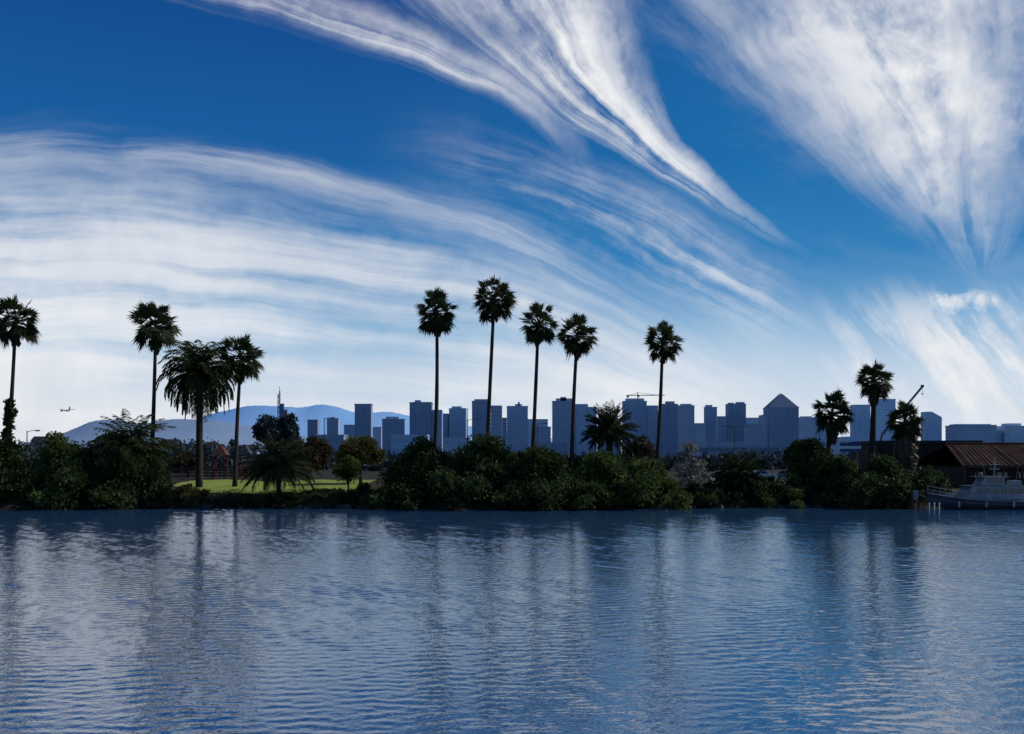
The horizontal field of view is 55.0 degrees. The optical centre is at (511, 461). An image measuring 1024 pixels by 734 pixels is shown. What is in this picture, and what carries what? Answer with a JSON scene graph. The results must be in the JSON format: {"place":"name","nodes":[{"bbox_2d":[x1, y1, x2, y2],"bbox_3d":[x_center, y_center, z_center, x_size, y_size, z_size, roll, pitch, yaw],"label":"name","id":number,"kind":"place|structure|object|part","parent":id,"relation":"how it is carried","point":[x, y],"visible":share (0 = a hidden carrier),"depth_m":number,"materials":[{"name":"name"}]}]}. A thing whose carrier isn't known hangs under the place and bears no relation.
{"place":"outdoors","nodes":[
{"label":"outdoors","id":0,"kind":"place"},
{"bbox_2d":[58,406,74,411],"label":"airliner","id":1,"kind":"object","parent":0,"point":[61,410],"visible":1,"depth_m":1800.48,"materials":[{"name":"white paint"}]},
{"bbox_2d":[18,419,306,453],"bbox_3d":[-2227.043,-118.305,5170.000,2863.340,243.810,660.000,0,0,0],"label":"hill","id":2,"kind":"structure","parent":0,"point":[222,432],"depth_m":5373.50,"materials":[{"name":"blue"}]},
{"bbox_2d":[209,444,252,478],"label":"playground tower","id":3,"kind":"structure","parent":0,"point":[220,449],"depth_m":155.21,"materials":[{"name":"red paint"}]},
{"bbox_2d":[172,479,373,493],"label":"lawn","id":4,"kind":"structure","parent":0,"point":[221,485],"depth_m":135.44,"materials":[{"name":"green plant"}]},
{"bbox_2d":[126,301,182,441],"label":"fan palm","id":5,"kind":"object","parent":4,"relation":"on","point":[160,336],"visible":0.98,"depth_m":127.06,"materials":[{"name":"plant"}]},
{"bbox_2d":[156,340,242,486],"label":"date palm","id":6,"kind":"object","parent":4,"relation":"on","point":[201,377],"visible":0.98,"depth_m":130.58,"materials":[{"name":"plant"}]},
{"bbox_2d":[218,333,265,486],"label":"fan palm","id":7,"kind":"object","parent":4,"relation":"on","point":[250,369],"visible":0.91,"depth_m":133.57,"materials":[{"name":"plant"}]},
{"bbox_2d":[331,455,363,489],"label":"broadleaf tree","id":8,"kind":"object","parent":4,"relation":"on","point":[346,468],"visible":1,"depth_m":126.32,"materials":[{"name":"green plant"}]},
{"bbox_2d":[333,434,387,483],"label":"broadleaf tree","id":9,"kind":"object","parent":4,"relation":"on","point":[366,450],"visible":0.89,"depth_m":138.65,"materials":[{"name":"green plant"}]},
{"bbox_2d":[203,404,621,452],"bbox_3d":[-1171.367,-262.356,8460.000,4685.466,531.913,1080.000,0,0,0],"label":"mountain","id":10,"kind":"structure","parent":0,"point":[248,415],"depth_m":8872.97,"materials":[{"name":"stone"}]},
{"bbox_2d":[0,467,961,509],"bbox_3d":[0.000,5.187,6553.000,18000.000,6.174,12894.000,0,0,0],"label":"ground","id":11,"kind":"structure","parent":0,"point":[12,504],"depth_m":120.24,"materials":[{"name":"plant"}]},
{"bbox_2d":[0,435,36,500],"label":"shoreline bush","id":12,"kind":"object","parent":11,"relation":"on","point":[13,464],"visible":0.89,"depth_m":119.63,"materials":[{"name":"green plant"}]},
{"bbox_2d":[0,295,41,438],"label":"fan palm","id":13,"kind":"object","parent":11,"relation":"on","point":[15,333],"visible":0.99,"depth_m":125.65,"materials":[{"name":"green plant"}]},
{"bbox_2d":[26,430,39,458],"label":"street lamp","id":14,"kind":"object","parent":11,"relation":"on","point":[27,440],"visible":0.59,"depth_m":199.95,"materials":[{"name":"metal"}]},
{"bbox_2d":[30,436,48,444],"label":"house","id":15,"kind":"structure","parent":11,"relation":"on","point":[36,438],"depth_m":597.73,"materials":[{"name":"concrete"}]},
{"bbox_2d":[11,430,108,508],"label":"shoreline bush","id":16,"kind":"object","parent":11,"relation":"on","point":[59,452],"visible":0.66,"depth_m":118.58,"materials":[{"name":"green plant"}]},
{"bbox_2d":[39,428,178,509],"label":"shoreline bush","id":17,"kind":"object","parent":11,"relation":"on","point":[74,484],"visible":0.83,"depth_m":118.32,"materials":[{"name":"green plant"}]},
{"bbox_2d":[79,408,181,488],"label":"palm","id":18,"kind":"object","parent":11,"relation":"on","point":[136,434],"visible":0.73,"depth_m":120.65,"materials":[{"name":"plant"}]},
{"bbox_2d":[159,438,181,454],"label":"house","id":19,"kind":"structure","parent":11,"relation":"on","point":[175,440],"depth_m":478.37,"materials":[{"name":"paint"}]},
{"bbox_2d":[158,483,210,505],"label":"shrub","id":20,"kind":"object","parent":11,"relation":"on","point":[189,493],"visible":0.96,"depth_m":121.41,"materials":[{"name":"green plant"}]},
{"bbox_2d":[164,450,207,474],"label":"broadleaf tree","id":21,"kind":"object","parent":11,"relation":"on","point":[186,458],"visible":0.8,"depth_m":167.67,"materials":[{"name":"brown plant"}]},
{"bbox_2d":[205,441,219,449],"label":"house","id":22,"kind":"structure","parent":11,"relation":"on","point":[214,443],"depth_m":488.23,"materials":[{"name":"paint"}]},
{"bbox_2d":[169,466,307,478],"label":"rail fence","id":23,"kind":"object","parent":11,"relation":"on","point":[181,468],"visible":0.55,"depth_m":159.95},
{"bbox_2d":[239,444,258,458],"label":"house","id":24,"kind":"structure","parent":11,"relation":"on","point":[251,446],"depth_m":477.58,"materials":[{"name":"concrete"}]},
{"bbox_2d":[251,413,284,455],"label":"broadleaf tree","id":25,"kind":"object","parent":11,"relation":"on","point":[264,426],"visible":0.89,"depth_m":188.60,"materials":[{"name":"green plant"}]},
{"bbox_2d":[236,432,322,498],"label":"palm","id":26,"kind":"object","parent":11,"relation":"on","point":[279,465],"visible":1,"depth_m":122.11,"materials":[{"name":"plant"}]},
{"bbox_2d":[277,386,287,449],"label":"mast tower","id":27,"kind":"structure","parent":11,"relation":"on","point":[281,411],"depth_m":1298.23,"materials":[{"name":"metal"}]},
{"bbox_2d":[243,490,328,508],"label":"shrub","id":28,"kind":"object","parent":11,"relation":"on","point":[278,500],"visible":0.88,"depth_m":120.45,"materials":[{"name":"green plant"}]},
{"bbox_2d":[278,412,301,448],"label":"broadleaf tree","id":29,"kind":"object","parent":11,"relation":"on","point":[290,426],"visible":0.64,"depth_m":190.75,"materials":[{"name":"green plant"}]},
{"bbox_2d":[288,434,334,479],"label":"broadleaf tree","id":30,"kind":"object","parent":11,"relation":"on","point":[320,451],"visible":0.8,"depth_m":148.90,"materials":[{"name":"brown plant"}]},
{"bbox_2d":[307,420,319,437],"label":"building","id":31,"kind":"structure","parent":11,"relation":"on","point":[313,427],"depth_m":1691.00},
{"bbox_2d":[323,417,334,471],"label":"street lamp","id":32,"kind":"object","parent":11,"relation":"on","point":[324,434],"visible":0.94,"depth_m":239.92,"materials":[{"name":"metal"}]},
{"bbox_2d":[310,435,347,450],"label":"building","id":33,"kind":"structure","parent":11,"relation":"on","point":[336,441],"depth_m":1087.19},
{"bbox_2d":[327,418,339,434],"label":"building","id":34,"kind":"structure","parent":11,"relation":"on","point":[333,426],"depth_m":1741.00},
{"bbox_2d":[344,425,354,437],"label":"building","id":35,"kind":"structure","parent":11,"relation":"on","point":[349,430],"depth_m":1841.00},
{"bbox_2d":[326,482,394,506],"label":"shrub","id":36,"kind":"object","parent":11,"relation":"on","point":[363,489],"visible":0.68,"depth_m":120.81,"materials":[{"name":"green plant"}]},
{"bbox_2d":[354,404,372,437],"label":"skyscraper","id":37,"kind":"structure","parent":11,"relation":"on","point":[364,419],"depth_m":1590.69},
{"bbox_2d":[373,427,381,449],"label":"building","id":38,"kind":"structure","parent":11,"relation":"on","point":[377,433],"depth_m":1891.00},
{"bbox_2d":[382,417,404,453],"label":"building","id":39,"kind":"structure","parent":11,"relation":"on","point":[393,425],"depth_m":1785.76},
{"bbox_2d":[390,435,429,455],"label":"building","id":40,"kind":"structure","parent":11,"relation":"on","point":[398,442],"depth_m":1184.82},
{"bbox_2d":[367,434,475,509],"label":"shoreline bush","id":41,"kind":"object","parent":11,"relation":"on","point":[402,478],"visible":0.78,"depth_m":118.64,"materials":[{"name":"green plant"}]},
{"bbox_2d":[409,400,442,450],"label":"skyscraper","id":42,"kind":"structure","parent":11,"relation":"on","point":[421,418],"depth_m":1686.66,"materials":[{"name":"glass"}]},
{"bbox_2d":[15,437,850,471],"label":"woodland","id":43,"kind":"object","parent":11,"relation":"on","point":[773,461],"visible":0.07,"depth_m":293.07,"materials":[{"name":"plant"}]},
{"bbox_2d":[414,286,458,447],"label":"fan palm","id":44,"kind":"object","parent":11,"relation":"on","point":[437,323],"visible":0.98,"depth_m":126.47,"materials":[{"name":"plant"}]},
{"bbox_2d":[443,406,468,437],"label":"skyscraper","id":45,"kind":"structure","parent":11,"relation":"on","point":[455,422],"depth_m":1889.45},
{"bbox_2d":[443,438,469,454],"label":"building","id":46,"kind":"structure","parent":11,"relation":"on","point":[450,443],"depth_m":1188.72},
{"bbox_2d":[167,487,787,507],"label":"shore grass","id":47,"kind":"structure","parent":11,"relation":"on","point":[345,501],"depth_m":122.54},
{"bbox_2d":[424,431,531,508],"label":"shoreline bush","id":48,"kind":"object","parent":11,"relation":"on","point":[479,462],"visible":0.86,"depth_m":117.66,"materials":[{"name":"green plant"}]},
{"bbox_2d":[472,399,501,440],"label":"skyscraper","id":49,"kind":"structure","parent":11,"relation":"on","point":[479,409],"depth_m":1738.48,"materials":[{"name":"glass"}]},
{"bbox_2d":[469,274,516,436],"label":"fan palm","id":50,"kind":"object","parent":11,"relation":"on","point":[496,307],"visible":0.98,"depth_m":126.59,"materials":[{"name":"plant"}]},
{"bbox_2d":[502,402,527,452],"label":"skyscraper","id":51,"kind":"structure","parent":11,"relation":"on","point":[515,428],"depth_m":1836.42,"materials":[{"name":"glass"}]},
{"bbox_2d":[486,441,585,510],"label":"shoreline bush","id":52,"kind":"object","parent":11,"relation":"on","point":[538,471],"visible":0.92,"depth_m":116.54,"materials":[{"name":"green plant"}]},
{"bbox_2d":[528,419,547,447],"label":"building","id":53,"kind":"structure","parent":11,"relation":"on","point":[538,421],"depth_m":2480.67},
{"bbox_2d":[518,301,560,448],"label":"fan palm","id":54,"kind":"object","parent":11,"relation":"on","point":[539,334],"visible":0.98,"depth_m":126.84,"materials":[{"name":"plant"}]},
{"bbox_2d":[531,427,550,441],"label":"building","id":55,"kind":"structure","parent":11,"relation":"on","point":[544,434],"depth_m":1589.12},
{"bbox_2d":[446,444,648,474],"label":"hedge","id":56,"kind":"object","parent":11,"relation":"on","point":[519,453],"visible":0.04,"depth_m":128.19,"materials":[{"name":"green plant"}]},
{"bbox_2d":[535,442,566,456],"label":"building","id":57,"kind":"structure","parent":11,"relation":"on","point":[559,446],"depth_m":889.63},
{"bbox_2d":[552,397,596,456],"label":"skyscraper","id":58,"kind":"structure","parent":11,"relation":"on","point":[561,418],"depth_m":1736.27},
{"bbox_2d":[555,311,599,467],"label":"fan palm","id":59,"kind":"object","parent":11,"relation":"on","point":[575,348],"visible":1,"depth_m":126.72,"materials":[{"name":"plant"}]},
{"bbox_2d":[551,448,661,508],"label":"shoreline bush","id":60,"kind":"object","parent":11,"relation":"on","point":[599,475],"visible":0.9,"depth_m":116.94,"materials":[{"name":"green plant"}]},
{"bbox_2d":[599,422,620,454],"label":"building","id":61,"kind":"structure","parent":11,"relation":"on","point":[614,449],"depth_m":1488.61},
{"bbox_2d":[579,399,640,454],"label":"date palm","id":62,"kind":"object","parent":11,"relation":"on","point":[609,428],"visible":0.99,"depth_m":129.14,"materials":[{"name":"plant"}]},
{"bbox_2d":[619,435,655,459],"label":"broadleaf tree","id":63,"kind":"object","parent":11,"relation":"on","point":[642,448],"visible":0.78,"depth_m":143.79,"materials":[{"name":"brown plant"}]},
{"bbox_2d":[622,398,657,449],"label":"skyscraper","id":64,"kind":"structure","parent":11,"relation":"on","point":[644,416],"depth_m":1785.42,"materials":[{"name":"glass"}]},
{"bbox_2d":[626,392,664,397],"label":"tower crane","id":65,"kind":"object","parent":64,"relation":"on","point":[637,395],"visible":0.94,"depth_m":1801.66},
{"bbox_2d":[602,455,694,509],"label":"shoreline bush","id":66,"kind":"object","parent":11,"relation":"on","point":[645,474],"visible":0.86,"depth_m":116.84,"materials":[{"name":"green plant"}]},
{"bbox_2d":[643,320,685,462],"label":"fan palm","id":67,"kind":"object","parent":11,"relation":"on","point":[665,353],"visible":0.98,"depth_m":126.77,"materials":[{"name":"plant"}]},
{"bbox_2d":[660,401,677,458],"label":"skyscraper","id":68,"kind":"structure","parent":11,"relation":"on","point":[669,433],"depth_m":1739.37,"materials":[{"name":"glass"}]},
{"bbox_2d":[678,404,694,454],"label":"skyscraper","id":69,"kind":"structure","parent":11,"relation":"on","point":[686,415],"depth_m":1770.09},
{"bbox_2d":[672,441,715,491],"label":"bare shrub","id":70,"kind":"object","parent":11,"relation":"on","point":[686,473],"visible":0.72,"depth_m":125.19,"materials":[{"name":"grey plant"}]},
{"bbox_2d":[677,479,718,508],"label":"shrub","id":71,"kind":"object","parent":11,"relation":"on","point":[701,497],"visible":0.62,"depth_m":119.93,"materials":[{"name":"green plant"}]},
{"bbox_2d":[693,423,704,456],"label":"building","id":72,"kind":"structure","parent":11,"relation":"on","point":[699,432],"depth_m":1641.00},
{"bbox_2d":[703,405,716,441],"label":"skyscraper","id":73,"kind":"structure","parent":11,"relation":"on","point":[710,413],"depth_m":1991.00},
{"bbox_2d":[716,402,745,441],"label":"skyscraper","id":74,"kind":"structure","parent":11,"relation":"on","point":[735,414],"depth_m":1838.30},
{"bbox_2d":[700,442,761,456],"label":"building","id":75,"kind":"structure","parent":11,"relation":"on","point":[730,445],"depth_m":1079.05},
{"bbox_2d":[722,426,746,455],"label":"street lamp","id":76,"kind":"object","parent":11,"relation":"on","point":[734,436],"visible":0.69,"depth_m":299.91,"materials":[{"name":"metal"}]},
{"bbox_2d":[710,452,765,492],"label":"palm","id":77,"kind":"object","parent":11,"relation":"on","point":[731,461],"visible":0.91,"depth_m":122.49,"materials":[{"name":"plant"}]},
{"bbox_2d":[695,448,786,456],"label":"overpass","id":78,"kind":"object","parent":11,"relation":"on","point":[727,450],"visible":0.2,"depth_m":695.00,"materials":[{"name":"concrete"}]},
{"bbox_2d":[703,462,784,502],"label":"shrub","id":79,"kind":"object","parent":11,"relation":"on","point":[752,489],"visible":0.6,"depth_m":122.53,"materials":[{"name":"green plant"}]},
{"bbox_2d":[744,424,760,441],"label":"building","id":80,"kind":"structure","parent":11,"relation":"on","point":[752,432],"depth_m":1691.00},
{"bbox_2d":[746,418,758,423],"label":"building","id":81,"kind":"structure","parent":11,"relation":"on","point":[752,420],"depth_m":2482.28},
{"bbox_2d":[758,394,798,454],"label":"skyscraper","id":82,"kind":"structure","parent":11,"relation":"on","point":[778,421],"depth_m":1731.40,"materials":[{"name":"glass"}]},
{"bbox_2d":[754,478,805,508],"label":"shrub","id":83,"kind":"object","parent":11,"relation":"on","point":[777,493],"visible":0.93,"depth_m":120.66,"materials":[{"name":"green plant"}]},
{"bbox_2d":[782,438,802,463],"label":"broadleaf tree","id":84,"kind":"object","parent":11,"relation":"on","point":[789,449],"visible":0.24,"depth_m":159.72,"materials":[{"name":"green plant"}]},
{"bbox_2d":[799,416,818,439],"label":"building","id":85,"kind":"structure","parent":11,"relation":"on","point":[807,426],"depth_m":1786.44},
{"bbox_2d":[782,435,841,500],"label":"shoreline bush","id":86,"kind":"object","parent":11,"relation":"on","point":[808,458],"visible":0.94,"depth_m":123.61,"materials":[{"name":"green plant"}]},
{"bbox_2d":[820,425,826,446],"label":"building","id":87,"kind":"structure","parent":11,"relation":"on","point":[823,437],"depth_m":2384.21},
{"bbox_2d":[809,388,854,454],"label":"fan palm","id":88,"kind":"object","parent":11,"relation":"on","point":[833,427],"visible":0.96,"depth_m":127.14,"materials":[{"name":"plant"}]},
{"bbox_2d":[810,452,880,508],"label":"shoreline bush","id":89,"kind":"object","parent":11,"relation":"on","point":[843,474],"visible":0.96,"depth_m":120.53,"materials":[{"name":"green plant"}]},
{"bbox_2d":[831,437,869,456],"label":"building","id":90,"kind":"structure","parent":11,"relation":"on","point":[836,450],"depth_m":323.24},
{"bbox_2d":[840,443,860,464],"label":"harbour sign","id":91,"kind":"object","parent":11,"relation":"on","point":[850,447],"visible":0.71,"depth_m":149.97,"materials":[{"name":"metal"}]},
{"bbox_2d":[850,405,869,436],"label":"glass tower","id":92,"kind":"structure","parent":11,"relation":"on","point":[860,427],"depth_m":1888.94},
{"bbox_2d":[853,359,894,463],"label":"fan palm","id":93,"kind":"object","parent":11,"relation":"on","point":[873,388],"visible":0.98,"depth_m":128.69,"materials":[{"name":"plant"}]},
{"bbox_2d":[875,399,895,440],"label":"glass tower","id":94,"kind":"structure","parent":11,"relation":"on","point":[883,409],"depth_m":1938.16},
{"bbox_2d":[880,385,923,439],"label":"mobile crane","id":95,"kind":"object","parent":11,"relation":"on","point":[909,401],"visible":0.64,"depth_m":339.77,"materials":[{"name":"metal"}]},
{"bbox_2d":[853,453,953,508],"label":"shoreline bush","id":96,"kind":"object","parent":11,"relation":"on","point":[891,480],"visible":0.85,"depth_m":118.76,"materials":[{"name":"green plant"}]},
{"bbox_2d":[885,400,924,476],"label":"fan palm","id":97,"kind":"object","parent":11,"relation":"on","point":[905,438],"visible":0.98,"depth_m":127.05,"materials":[{"name":"plant"}]},
{"bbox_2d":[849,440,982,475],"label":"flat roofed shed","id":98,"kind":"structure","parent":11,"relation":"on","point":[885,447],"depth_m":159.00,"materials":[{"name":"grey"}]},
{"bbox_2d":[921,412,941,439],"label":"glass tower","id":99,"kind":"structure","parent":11,"relation":"on","point":[931,426],"depth_m":1789.52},
{"bbox_2d":[917,442,1023,485],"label":"harbour shed","id":100,"kind":"structure","parent":11,"relation":"on","point":[969,457],"depth_m":138.03,"materials":[{"name":"metal"}]},
{"bbox_2d":[974,472,985,478],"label":"window","id":101,"kind":"structure","parent":100,"relation":"in","point":[975,473],"depth_m":134.30,"materials":[{"name":"black glass"}]},
{"bbox_2d":[995,472,1007,478],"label":"window","id":102,"kind":"structure","parent":100,"relation":"in","point":[996,473],"depth_m":134.30,"materials":[{"name":"black glass"}]},
{"bbox_2d":[945,424,1000,441],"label":"building","id":103,"kind":"structure","parent":11,"relation":"on","point":[987,432],"depth_m":1479.50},
{"bbox_2d":[996,423,1023,441],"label":"building","id":104,"kind":"structure","parent":11,"relation":"on","point":[1012,432],"depth_m":1485.19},
{"bbox_2d":[0,507,1023,733],"bbox_3d":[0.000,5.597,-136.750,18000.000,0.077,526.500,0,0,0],"label":"water","id":105,"kind":"structure","parent":0,"point":[265,620],"depth_m":34.53,"materials":[{"name":"blue liquid"}]},
{"bbox_2d":[900,490,931,508],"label":"dock","id":106,"kind":"object","parent":105,"relation":"in","point":[915,494],"visible":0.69,"depth_m":117.60,"materials":[{"name":"grey wood"}]},
{"bbox_2d":[927,457,1023,509],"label":"patrol boat","id":107,"kind":"object","parent":105,"relation":"on","point":[993,492],"visible":1,"depth_m":115.65,"materials":[{"name":"paint"}]},
{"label":"window","id":108,"kind":"part","parent":107,"relation":"part of","materials":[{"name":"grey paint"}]},
{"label":"window","id":109,"kind":"part","parent":107,"relation":"part of","materials":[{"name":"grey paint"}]},
{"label":"window","id":110,"kind":"part","parent":107,"relation":"part of","materials":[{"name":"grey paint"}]},
{"bbox_2d":[0,0,1023,450],"label":"sky","id":111,"kind":"structure","parent":0,"point":[809,193],"materials":[{"name":"blue"}]},
{"bbox_2d":[694,477,786,483],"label":"parking lot","id":112,"kind":"structure","parent":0,"point":[712,479],"depth_m":153.51,"materials":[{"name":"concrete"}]},
{"bbox_2d":[753,470,777,477],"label":"parked car","id":113,"kind":"object","parent":112,"relation":"on","point":[765,473],"visible":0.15,"depth_m":149.24,"materials":[{"name":"white paint"}]},
{"bbox_2d":[775,470,789,479],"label":"parked car","id":114,"kind":"object","parent":112,"relation":"on","point":[781,474],"visible":0.42,"depth_m":152.34,"materials":[{"name":"metal"}]}
]}

